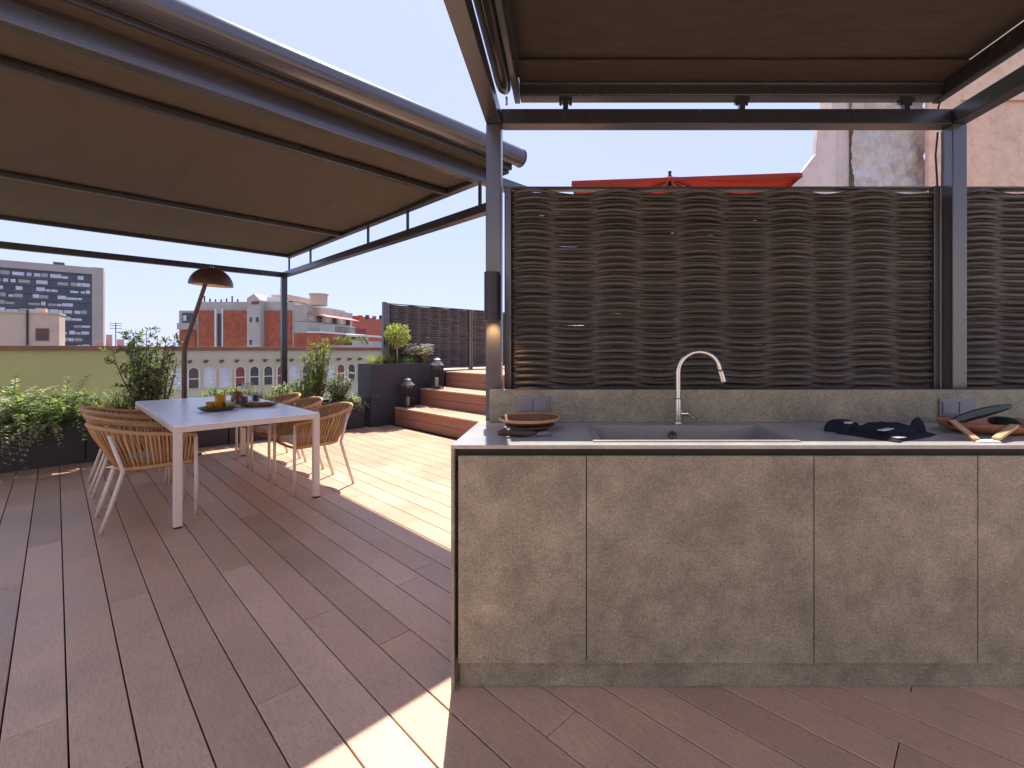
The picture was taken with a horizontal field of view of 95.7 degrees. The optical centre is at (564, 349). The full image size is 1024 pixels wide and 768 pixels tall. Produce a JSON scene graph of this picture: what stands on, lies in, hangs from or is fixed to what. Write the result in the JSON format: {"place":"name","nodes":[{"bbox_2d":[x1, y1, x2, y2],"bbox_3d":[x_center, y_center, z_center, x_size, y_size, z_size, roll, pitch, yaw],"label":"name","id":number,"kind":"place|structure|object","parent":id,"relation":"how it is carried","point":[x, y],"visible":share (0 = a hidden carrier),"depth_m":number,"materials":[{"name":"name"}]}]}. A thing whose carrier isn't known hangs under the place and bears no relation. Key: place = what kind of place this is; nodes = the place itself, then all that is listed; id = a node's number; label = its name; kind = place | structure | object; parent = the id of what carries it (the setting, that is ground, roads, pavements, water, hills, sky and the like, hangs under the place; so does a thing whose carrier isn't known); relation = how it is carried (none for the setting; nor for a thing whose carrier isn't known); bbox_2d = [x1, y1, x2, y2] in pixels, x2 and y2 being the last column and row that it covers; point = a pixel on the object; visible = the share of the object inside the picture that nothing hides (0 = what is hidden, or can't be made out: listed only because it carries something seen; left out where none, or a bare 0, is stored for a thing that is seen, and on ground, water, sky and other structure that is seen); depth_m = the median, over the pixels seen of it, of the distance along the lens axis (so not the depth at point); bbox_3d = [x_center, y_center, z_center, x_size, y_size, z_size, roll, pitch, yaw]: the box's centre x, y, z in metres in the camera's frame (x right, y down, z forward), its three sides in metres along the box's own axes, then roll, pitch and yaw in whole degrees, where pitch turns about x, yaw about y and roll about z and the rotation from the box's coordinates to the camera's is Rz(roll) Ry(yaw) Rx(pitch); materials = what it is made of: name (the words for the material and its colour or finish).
{"place":"outdoors","nodes":[
{"label":"outdoors","id":0,"kind":"place"},
{"bbox_2d":[0,308,65,345],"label":"house","id":1,"kind":"structure","parent":0,"point":[40,327],"depth_m":72.17,"materials":[{"name":"paint"}]},
{"bbox_2d":[36,328,48,340],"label":"window","id":2,"kind":"structure","parent":1,"relation":"in","point":[42,334],"depth_m":72.75,"materials":[{"name":"grey glass"}]},
{"bbox_2d":[0,260,104,345],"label":"tower block","id":3,"kind":"structure","parent":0,"point":[75,295],"depth_m":199.25,"materials":[{"name":"stone"}]},
{"bbox_2d":[0,270,9,274],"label":"window","id":4,"kind":"structure","parent":3,"relation":"in","point":[1,271],"depth_m":187.93,"materials":[{"name":"glass"}]},
{"bbox_2d":[12,271,23,275],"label":"window","id":5,"kind":"structure","parent":3,"relation":"in","point":[13,273],"depth_m":190.42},
{"bbox_2d":[18,279,29,282],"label":"window","id":6,"kind":"structure","parent":3,"relation":"in","point":[19,280],"depth_m":191.35,"materials":[{"name":"glass"}]},
{"bbox_2d":[36,287,44,290],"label":"window","id":7,"kind":"structure","parent":3,"relation":"in","point":[37,288],"depth_m":194.55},
{"bbox_2d":[36,280,47,283],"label":"window","id":8,"kind":"structure","parent":3,"relation":"in","point":[37,281],"depth_m":194.74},
{"bbox_2d":[50,274,60,277],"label":"window","id":9,"kind":"structure","parent":3,"relation":"in","point":[51,275],"depth_m":197.47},
{"bbox_2d":[57,282,67,285],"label":"window","id":10,"kind":"structure","parent":3,"relation":"in","point":[58,283],"depth_m":199.07,"materials":[{"name":"glass"}]},
{"bbox_2d":[62,303,72,306],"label":"window","id":11,"kind":"structure","parent":3,"relation":"in","point":[63,304],"depth_m":199.85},
{"bbox_2d":[0,323,130,413],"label":"olive building","id":12,"kind":"structure","parent":0,"point":[41,367],"depth_m":37.18,"materials":[{"name":"paint"}]},
{"bbox_2d":[0,424,398,767],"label":"roof slab","id":13,"kind":"structure","parent":0,"point":[68,752],"depth_m":2.10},
{"bbox_2d":[177,293,381,346],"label":"brick building","id":14,"kind":"structure","parent":0,"point":[253,320],"depth_m":80.28,"materials":[{"name":"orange brick"}]},
{"bbox_2d":[182,313,195,322],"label":"window","id":15,"kind":"structure","parent":14,"relation":"in","point":[186,317],"depth_m":80.10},
{"bbox_2d":[308,314,313,320],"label":"window","id":16,"kind":"structure","parent":14,"relation":"in","point":[310,316],"depth_m":82.72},
{"bbox_2d":[333,336,342,343],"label":"terrace bush","id":17,"kind":"object","parent":14,"relation":"on","point":[335,340],"visible":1,"depth_m":84.39,"materials":[{"name":"green plant"}]},
{"bbox_2d":[342,336,352,344],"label":"terrace bush","id":18,"kind":"object","parent":14,"relation":"on","point":[348,339],"visible":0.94,"depth_m":84.94,"materials":[{"name":"green plant"}]},
{"bbox_2d":[131,346,485,400],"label":"arcaded building","id":19,"kind":"structure","parent":0,"point":[225,368],"depth_m":46.74,"materials":[{"name":"paint"}]},
{"bbox_2d":[170,368,181,389],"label":"window","id":20,"kind":"structure","parent":19,"relation":"in","point":[179,373],"depth_m":42.49,"materials":[{"name":"glass"}]},
{"bbox_2d":[187,367,199,388],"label":"window","id":21,"kind":"structure","parent":19,"relation":"in","point":[193,374],"depth_m":43.35,"materials":[{"name":"glass"}]},
{"bbox_2d":[203,367,215,388],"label":"window","id":22,"kind":"structure","parent":19,"relation":"in","point":[209,373],"depth_m":44.25,"materials":[{"name":"white paint"}]},
{"bbox_2d":[219,367,230,387],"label":"window","id":23,"kind":"structure","parent":19,"relation":"in","point":[224,372],"depth_m":45.12,"materials":[{"name":"white paint"}]},
{"bbox_2d":[234,366,245,386],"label":"window","id":24,"kind":"structure","parent":19,"relation":"in","point":[239,372],"depth_m":46.06,"materials":[{"name":"glass"}]},
{"bbox_2d":[249,366,259,385],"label":"window","id":25,"kind":"structure","parent":19,"relation":"in","point":[254,371],"depth_m":46.98,"materials":[{"name":"glass"}]},
{"bbox_2d":[263,366,273,385],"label":"window","id":26,"kind":"structure","parent":19,"relation":"in","point":[268,371],"depth_m":47.90,"materials":[{"name":"glass"}]},
{"bbox_2d":[276,366,279,384],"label":"window","id":27,"kind":"structure","parent":19,"relation":"in","point":[278,368],"depth_m":48.52,"materials":[{"name":"glass"}]},
{"bbox_2d":[289,365,298,383],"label":"window","id":28,"kind":"structure","parent":19,"relation":"in","point":[294,369],"depth_m":49.64,"materials":[{"name":"glass"}]},
{"bbox_2d":[301,365,310,382],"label":"window","id":29,"kind":"structure","parent":19,"relation":"in","point":[303,368],"depth_m":50.44,"materials":[{"name":"white paint"}]},
{"bbox_2d":[325,364,333,381],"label":"window","id":30,"kind":"structure","parent":19,"relation":"in","point":[331,371],"depth_m":52.47,"materials":[{"name":"glass"}]},
{"bbox_2d":[336,364,344,381],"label":"window","id":31,"kind":"structure","parent":19,"relation":"in","point":[340,367],"depth_m":53.28,"materials":[{"name":"glass"}]},
{"bbox_2d":[347,364,355,380],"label":"window","id":32,"kind":"structure","parent":19,"relation":"in","point":[351,368],"depth_m":54.21,"materials":[{"name":"glass"}]},
{"bbox_2d":[352,315,381,345],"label":"red building","id":33,"kind":"structure","parent":0,"point":[372,325],"depth_m":112.00,"materials":[{"name":"brick"}]},
{"bbox_2d":[0,0,924,346],"label":"sky","id":34,"kind":"structure","parent":0,"point":[409,49],"materials":[{"name":"blue"}]},
{"bbox_2d":[444,366,503,372],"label":"deck","id":35,"kind":"structure","parent":0,"point":[478,369],"depth_m":9.61,"materials":[{"name":"brown"}]},
{"bbox_2d":[387,303,470,368],"bbox_3d":[-2.666,-0.195,9.206,0.081,1.330,1.890,0,0,42],"label":"woven screen","id":36,"kind":"object","parent":35,"relation":"on","point":[446,332],"visible":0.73,"depth_m":9.28,"materials":[{"name":"grey wicker"}]},
{"bbox_2d":[471,310,503,368],"bbox_3d":[-1.384,-0.195,10.622,0.082,1.330,1.910,0,0,42],"label":"woven screen","id":37,"kind":"object","parent":35,"relation":"on","point":[478,340],"visible":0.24,"depth_m":10.05,"materials":[{"name":"brown wicker"}]},
{"bbox_2d":[571,171,802,233],"bbox_3d":[1.635,-1.188,7.175,2.839,3.204,2.839,0,0,6],"label":"red parasol","id":38,"kind":"object","parent":35,"relation":"on","point":[783,179],"visible":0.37,"depth_m":5.99,"materials":[{"name":"fabric"}]},
{"bbox_2d":[0,425,1023,767],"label":"deck","id":39,"kind":"structure","parent":0,"point":[258,619],"depth_m":1.90,"materials":[{"name":"brown"}]},
{"bbox_2d":[0,417,84,472],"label":"planter","id":40,"kind":"object","parent":39,"relation":"on","point":[72,450],"visible":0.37,"depth_m":5.11,"materials":[{"name":"metal"}]},
{"bbox_2d":[0,375,58,447],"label":"trailing fern","id":41,"kind":"object","parent":40,"relation":"in","point":[7,414],"visible":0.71,"depth_m":4.93,"materials":[{"name":"green plant"}]},
{"bbox_2d":[0,423,63,473],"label":"trailing ivy","id":42,"kind":"object","parent":40,"relation":"in","point":[20,430],"visible":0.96,"depth_m":4.79,"materials":[{"name":"green plant"}]},
{"bbox_2d":[0,375,114,439],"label":"trailing fern","id":43,"kind":"object","parent":40,"relation":"in","point":[72,412],"visible":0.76,"depth_m":5.11,"materials":[{"name":"green plant"}]},
{"bbox_2d":[78,406,167,492],"bbox_3d":[-4.319,0.917,4.513,0.589,0.770,0.614,0,0,43],"label":"rope armchair","id":44,"kind":"object","parent":39,"relation":"on","point":[93,409],"visible":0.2,"depth_m":4.51,"materials":[{"name":"fabric"}]},
{"bbox_2d":[83,413,171,510],"bbox_3d":[-3.807,0.917,4.063,0.589,0.770,0.614,0,0,41],"label":"rope armchair","id":45,"kind":"object","parent":39,"relation":"on","point":[88,417],"visible":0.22,"depth_m":4.05,"materials":[{"name":"fabric"}]},
{"bbox_2d":[85,421,197,534],"bbox_3d":[-3.288,0.917,3.580,0.589,0.770,0.614,0,0,42],"label":"rope armchair","id":46,"kind":"object","parent":39,"relation":"on","point":[119,454],"visible":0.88,"depth_m":3.44,"materials":[{"name":"fabric"}]},
{"bbox_2d":[85,414,227,461],"bbox_3d":[-5.245,1.050,5.977,0.480,0.499,1.349,0,0,42],"label":"planter","id":47,"kind":"object","parent":39,"relation":"on","point":[213,437],"visible":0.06,"depth_m":6.11,"materials":[{"name":"metal"}]},
{"bbox_2d":[80,386,140,413],"bbox_3d":[-5.567,0.619,5.592,0.955,0.441,0.796,0,0,-7],"label":"strap leaf plant","id":48,"kind":"object","parent":47,"relation":"in","point":[108,405],"visible":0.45,"depth_m":5.59,"materials":[{"name":"green plant"}]},
{"bbox_2d":[90,389,162,413],"bbox_3d":[-5.414,0.656,5.720,0.767,0.368,0.737,0,0,-23],"label":"strap leaf plant","id":49,"kind":"object","parent":47,"relation":"on","point":[131,406],"visible":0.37,"depth_m":5.68,"materials":[{"name":"green plant"}]},
{"bbox_2d":[99,326,181,403],"bbox_3d":[-5.327,0.272,5.819,0.730,1.147,0.882,0,0,-26],"label":"leafy shrub","id":50,"kind":"object","parent":47,"relation":"on","point":[140,374],"visible":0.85,"depth_m":5.81,"materials":[{"name":"green plant"}]},
{"bbox_2d":[143,353,188,399],"bbox_3d":[-5.204,0.441,5.986,0.455,0.809,0.547,0,0,-43],"label":"yellow sprig shrub","id":51,"kind":"object","parent":47,"relation":"on","point":[165,378],"visible":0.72,"depth_m":5.90,"materials":[{"name":"green plant"}]},
{"bbox_2d":[200,384,232,396],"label":"plant","id":52,"kind":"object","parent":47,"relation":"in","point":[213,394],"visible":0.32,"depth_m":6.33,"materials":[{"name":"green plant"}]},
{"bbox_2d":[182,265,233,455],"bbox_3d":[-4.444,0.138,5.611,0.717,2.322,0.445,0,0,0],"label":"floor lamp","id":53,"kind":"object","parent":39,"relation":"on","point":[210,276],"visible":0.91,"depth_m":5.59,"materials":[{"name":"brown metal"}]},
{"bbox_2d":[135,395,319,528],"bbox_3d":[-3.381,0.927,4.498,2.410,0.745,0.990,0,0,42],"label":"dining table","id":54,"kind":"object","parent":39,"relation":"on","point":[177,418],"visible":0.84,"depth_m":3.96,"materials":[{"name":"metal"}]},
{"bbox_2d":[197,405,238,411],"bbox_3d":[-3.156,0.535,4.199,0.306,0.035,0.306,0,0,42],"label":"serving dish","id":55,"kind":"object","parent":54,"relation":"on","point":[205,409],"visible":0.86,"depth_m":4.11,"materials":[{"name":"ceramic"}]},
{"bbox_2d":[206,404,213,408],"bbox_3d":[-3.231,0.509,4.199,0.070,0.064,0.070,0,0,42],"label":"tumbler","id":56,"kind":"object","parent":55,"relation":"on","point":[208,406],"visible":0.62,"depth_m":4.18,"materials":[{"name":"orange glass"}]},
{"bbox_2d":[215,399,224,407],"bbox_3d":[-3.165,0.479,4.234,0.086,0.124,0.086,0,0,42],"label":"tumbler","id":57,"kind":"object","parent":55,"relation":"on","point":[220,403],"visible":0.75,"depth_m":4.21,"materials":[{"name":"orange glass"}]},
{"bbox_2d":[226,402,234,406],"bbox_3d":[-3.085,0.500,4.248,0.084,0.070,0.084,0,0,42],"label":"tumbler","id":58,"kind":"object","parent":55,"relation":"on","point":[230,404],"visible":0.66,"depth_m":4.23,"materials":[{"name":"yellow glass"}]},
{"bbox_2d":[231,391,243,403],"bbox_3d":[-3.332,0.491,4.693,0.112,0.124,0.112,0,0,42],"label":"amber jar","id":59,"kind":"object","parent":54,"relation":"on","point":[236,395],"visible":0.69,"depth_m":4.65,"materials":[{"name":"brown glass"}]},
{"bbox_2d":[239,396,247,402],"bbox_3d":[-3.206,0.511,4.600,0.072,0.084,0.072,0,0,42],"label":"tumbler","id":60,"kind":"object","parent":54,"relation":"on","point":[243,399],"visible":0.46,"depth_m":4.58,"materials":[{"name":"orange glass"}]},
{"bbox_2d":[252,395,259,400],"bbox_3d":[-3.290,0.503,4.909,0.076,0.100,0.076,0,0,42],"label":"tumbler","id":61,"kind":"object","parent":54,"relation":"on","point":[255,397],"visible":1,"depth_m":4.89,"materials":[{"name":"grey glass"}]},
{"bbox_2d":[237,402,278,406],"bbox_3d":[-2.989,0.538,4.495,0.364,0.029,0.226,0,0,-6],"label":"serving board","id":62,"kind":"object","parent":54,"relation":"on","point":[260,405],"visible":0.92,"depth_m":4.43,"materials":[{"name":"brown wood"}]},
{"bbox_2d":[228,401,277,443],"bbox_3d":[-4.500,1.050,6.801,0.480,0.499,0.848,0,0,42],"label":"planter","id":63,"kind":"object","parent":39,"relation":"on","point":[231,436],"visible":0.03,"depth_m":6.41,"materials":[{"name":"metal"}]},
{"bbox_2d":[223,386,255,395],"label":"plant","id":64,"kind":"object","parent":63,"relation":"on","point":[238,388],"visible":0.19,"depth_m":6.57,"materials":[{"name":"green plant"}]},
{"bbox_2d":[248,387,274,400],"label":"plant","id":65,"kind":"object","parent":63,"relation":"on","point":[264,396],"visible":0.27,"depth_m":6.81,"materials":[{"name":"green plant"}]},
{"bbox_2d":[269,382,295,398],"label":"plant","id":66,"kind":"object","parent":63,"relation":"in","point":[280,391],"visible":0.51,"depth_m":6.95,"materials":[{"name":"green plant"}]},
{"bbox_2d":[0,0,524,392],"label":"dining pergola","id":67,"kind":"object","parent":39,"relation":"on","point":[37,25],"visible":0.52,"depth_m":2.84,"materials":[{"name":"grey metal"}]},
{"bbox_2d":[0,0,526,269],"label":"dining awning","id":68,"kind":"object","parent":67,"relation":"on","point":[89,144],"visible":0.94,"depth_m":3.43,"materials":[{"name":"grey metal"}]},
{"bbox_2d":[235,392,300,466],"bbox_3d":[-3.498,0.917,5.492,0.589,0.770,0.614,0,0,44],"label":"rope armchair","id":69,"kind":"object","parent":39,"relation":"on","point":[287,397],"visible":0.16,"depth_m":5.47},
{"bbox_2d":[250,396,323,479],"bbox_3d":[-2.973,0.917,5.002,0.589,0.770,0.614,0,0,41],"label":"rope armchair","id":70,"kind":"object","parent":39,"relation":"on","point":[268,428],"visible":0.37,"depth_m":4.95,"materials":[{"name":"fabric"}]},
{"bbox_2d":[273,402,354,496],"bbox_3d":[-2.393,0.917,4.464,0.589,0.770,0.614,0,0,42],"label":"rope armchair","id":71,"kind":"object","parent":39,"relation":"on","point":[297,435],"visible":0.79,"depth_m":4.37,"materials":[{"name":"fabric"}]},
{"bbox_2d":[297,399,363,429],"bbox_3d":[-3.852,1.065,7.472,0.480,0.469,0.993,0,0,42],"label":"planter","id":72,"kind":"object","parent":39,"relation":"on","point":[355,419],"visible":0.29,"depth_m":7.57,"materials":[{"name":"metal"}]},
{"bbox_2d":[289,374,319,401],"bbox_3d":[-4.051,0.627,7.172,0.480,0.513,0.474,0,0,-4],"label":"border plant","id":73,"kind":"object","parent":72,"relation":"on","point":[305,392],"visible":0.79,"depth_m":7.11,"materials":[{"name":"green plant"}]},
{"bbox_2d":[299,338,334,400],"bbox_3d":[-3.965,0.332,7.374,0.530,1.087,0.586,0,0,-24],"label":"bamboo shrub","id":74,"kind":"object","parent":72,"relation":"on","point":[320,378],"visible":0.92,"depth_m":7.33,"materials":[{"name":"green plant"}]},
{"bbox_2d":[322,371,353,401],"bbox_3d":[-3.686,0.614,7.511,0.479,0.527,0.503,0,0,-6],"label":"border plant","id":75,"kind":"object","parent":72,"relation":"in","point":[337,393],"visible":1,"depth_m":7.49,"materials":[{"name":"green plant"}]},
{"bbox_2d":[329,392,377,413],"bbox_3d":[-3.551,0.943,7.631,0.842,0.486,0.623,0,0,8],"label":"border plant","id":76,"kind":"object","parent":72,"relation":"in","point":[356,402],"visible":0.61,"depth_m":7.54,"materials":[{"name":"green plant"}]},
{"bbox_2d":[382,302,386,360],"bbox_3d":[-3.308,0.214,8.459,0.074,2.172,0.074,0,0,42],"label":"fence post","id":77,"kind":"object","parent":39,"relation":"on","point":[384,324],"visible":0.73,"depth_m":8.44,"materials":[{"name":"grey metal"}]},
{"bbox_2d":[358,362,443,426],"bbox_3d":[-2.950,0.769,8.378,0.500,1.059,1.400,0,0,42],"label":"planter","id":78,"kind":"object","parent":39,"relation":"on","point":[383,382],"visible":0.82,"depth_m":7.93,"materials":[{"name":"metal"}]},
{"bbox_2d":[362,352,387,363],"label":"grass tuft","id":79,"kind":"object","parent":78,"relation":"in","point":[379,360],"visible":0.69,"depth_m":7.94,"materials":[{"name":"green plant"}]},
{"bbox_2d":[373,351,401,363],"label":"grass tuft","id":80,"kind":"object","parent":78,"relation":"on","point":[389,361],"visible":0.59,"depth_m":8.12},
{"bbox_2d":[383,322,410,362],"bbox_3d":[-3.012,-0.091,8.299,0.501,0.824,0.514,0,0,-27],"label":"topiary tree","id":81,"kind":"object","parent":78,"relation":"on","point":[396,331],"visible":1,"depth_m":8.25,"materials":[{"name":"green plant"}]},
{"bbox_2d":[397,354,417,362],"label":"grass tuft","id":82,"kind":"object","parent":78,"relation":"on","point":[406,361],"visible":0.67,"depth_m":8.37,"materials":[{"name":"green plant"}]},
{"bbox_2d":[401,344,433,362],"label":"white flower plant","id":83,"kind":"object","parent":78,"relation":"on","point":[418,353],"visible":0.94,"depth_m":8.54,"materials":[{"name":"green plant"}]},
{"bbox_2d":[399,371,484,439],"bbox_3d":[1.747,0.897,8.873,8.280,0.905,7.500,0,0,42],"label":"deck base","id":84,"kind":"object","parent":39,"relation":"on","point":[440,407],"depth_m":7.64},
{"bbox_2d":[394,371,503,438],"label":"deck steps","id":85,"kind":"structure","parent":84,"relation":"on","point":[456,422],"depth_m":7.55,"materials":[{"name":"wood"}]},
{"bbox_2d":[400,375,414,407],"bbox_3d":[-2.717,0.713,7.965,0.177,0.560,0.177,0,0,34],"label":"lantern","id":86,"kind":"object","parent":85,"relation":"on","point":[407,382],"visible":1,"depth_m":7.93,"materials":[{"name":"metal"}]},
{"bbox_2d":[430,354,443,388],"bbox_3d":[-2.311,0.391,8.325,0.195,0.615,0.195,0,0,-38],"label":"lantern","id":87,"kind":"object","parent":85,"relation":"on","point":[436,362],"visible":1,"depth_m":8.29,"materials":[{"name":"metal"}]},
{"bbox_2d":[443,0,1023,420],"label":"kitchen pergola","id":88,"kind":"object","parent":39,"relation":"on","point":[951,124],"visible":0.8,"depth_m":2.40,"materials":[{"name":"grey metal"}]},
{"bbox_2d":[484,271,500,320],"bbox_3d":[-0.372,-0.273,2.358,0.080,0.245,0.082,0,0,0],"label":"wall lamp","id":89,"kind":"object","parent":88,"relation":"attached to","point":[492,295],"visible":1,"depth_m":2.32,"materials":[{"name":"metal"}]},
{"bbox_2d":[504,186,940,388],"bbox_3d":[0.845,-0.239,2.502,2.338,1.278,0.083,0,0,0],"label":"woven screen","id":90,"kind":"object","parent":88,"relation":"attached to","point":[620,289],"visible":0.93,"depth_m":2.49,"materials":[{"name":"brown wicker"}]},
{"bbox_2d":[473,0,1023,108],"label":"kitchen awning","id":91,"kind":"object","parent":88,"relation":"on","point":[903,54],"visible":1,"depth_m":2.12,"materials":[{"name":"fabric"}]},
{"bbox_2d":[967,186,1023,388],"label":"woven screen","id":92,"kind":"object","parent":88,"relation":"attached to","point":[995,287],"visible":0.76,"depth_m":2.49,"materials":[{"name":"brown wicker"}]},
{"bbox_2d":[451,349,1023,692],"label":"kitchen counter","id":93,"kind":"object","parent":39,"relation":"on","point":[677,536],"visible":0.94,"depth_m":1.75,"materials":[{"name":"stone"}]},
{"bbox_2d":[458,455,585,662],"bbox_3d":[-0.162,0.797,1.757,0.484,0.786,0.020,0,0,0],"label":"door","id":94,"kind":"structure","parent":93,"relation":"in","point":[522,518],"depth_m":1.75,"materials":[{"name":"stone"}]},
{"bbox_2d":[498,428,550,436],"bbox_3d":[-0.166,0.344,1.905,0.223,0.036,0.044,0,0,-6],"label":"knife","id":95,"kind":"object","parent":93,"relation":"on","point":[513,432],"visible":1,"depth_m":1.89,"materials":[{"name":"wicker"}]},
{"bbox_2d":[499,412,559,431],"bbox_3d":[-0.160,0.333,2.095,0.278,0.056,0.278,0,0,0],"label":"wooden bowl","id":96,"kind":"object","parent":93,"relation":"on","point":[533,421],"visible":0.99,"depth_m":2.06,"materials":[{"name":"brown wood"}]},
{"bbox_2d":[587,455,812,662],"bbox_3d":[0.514,0.797,1.757,0.859,0.786,0.020,0,0,0],"label":"door","id":97,"kind":"structure","parent":93,"relation":"in","point":[691,558],"depth_m":1.75,"materials":[{"name":"stone"}]},
{"bbox_2d":[824,417,936,442],"bbox_3d":[1.381,0.330,2.050,0.438,0.064,0.382,0,0,-34],"label":"folded apron","id":98,"kind":"object","parent":93,"relation":"on","point":[898,432],"visible":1,"depth_m":1.97,"materials":[{"name":"fabric"}]},
{"bbox_2d":[812,455,976,662],"bbox_3d":[1.255,0.797,1.757,0.617,0.786,0.020,0,0,0],"label":"door","id":99,"kind":"structure","parent":93,"relation":"in","point":[895,536],"depth_m":1.75,"materials":[{"name":"stone"}]},
{"bbox_2d":[936,416,1023,434],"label":"wooden bowl","id":100,"kind":"object","parent":93,"relation":"on","point":[981,426],"visible":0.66,"depth_m":1.95,"materials":[{"name":"brown wood"}]},
{"bbox_2d":[947,404,1012,424],"bbox_3d":[1.808,0.282,2.012,0.314,0.088,0.045,0,0,-8],"label":"courgette","id":101,"kind":"object","parent":100,"relation":"in","point":[974,414],"visible":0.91,"depth_m":2.00,"materials":[{"name":"green plant"}]},
{"bbox_2d":[987,416,1023,427],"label":"courgette","id":102,"kind":"object","parent":100,"relation":"in","point":[998,420],"visible":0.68,"depth_m":1.99,"materials":[{"name":"green plant"}]},
{"bbox_2d":[949,420,1018,442],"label":"wooden tongs","id":103,"kind":"object","parent":93,"relation":"on","point":[1005,432],"visible":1,"depth_m":1.83,"materials":[{"name":"brown wood"}]},
{"bbox_2d":[975,455,1023,662],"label":"door","id":104,"kind":"structure","parent":93,"relation":"in","point":[1000,478],"depth_m":1.75,"materials":[{"name":"stone"}]},
{"bbox_2d":[793,103,924,212],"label":"plaster wall","id":105,"kind":"structure","parent":0,"point":[867,157],"depth_m":7.25,"materials":[{"name":"paint"}]},
{"bbox_2d":[925,20,1023,364],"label":"peach building","id":106,"kind":"structure","parent":0,"point":[995,146],"depth_m":7.00,"materials":[{"name":"paint"}]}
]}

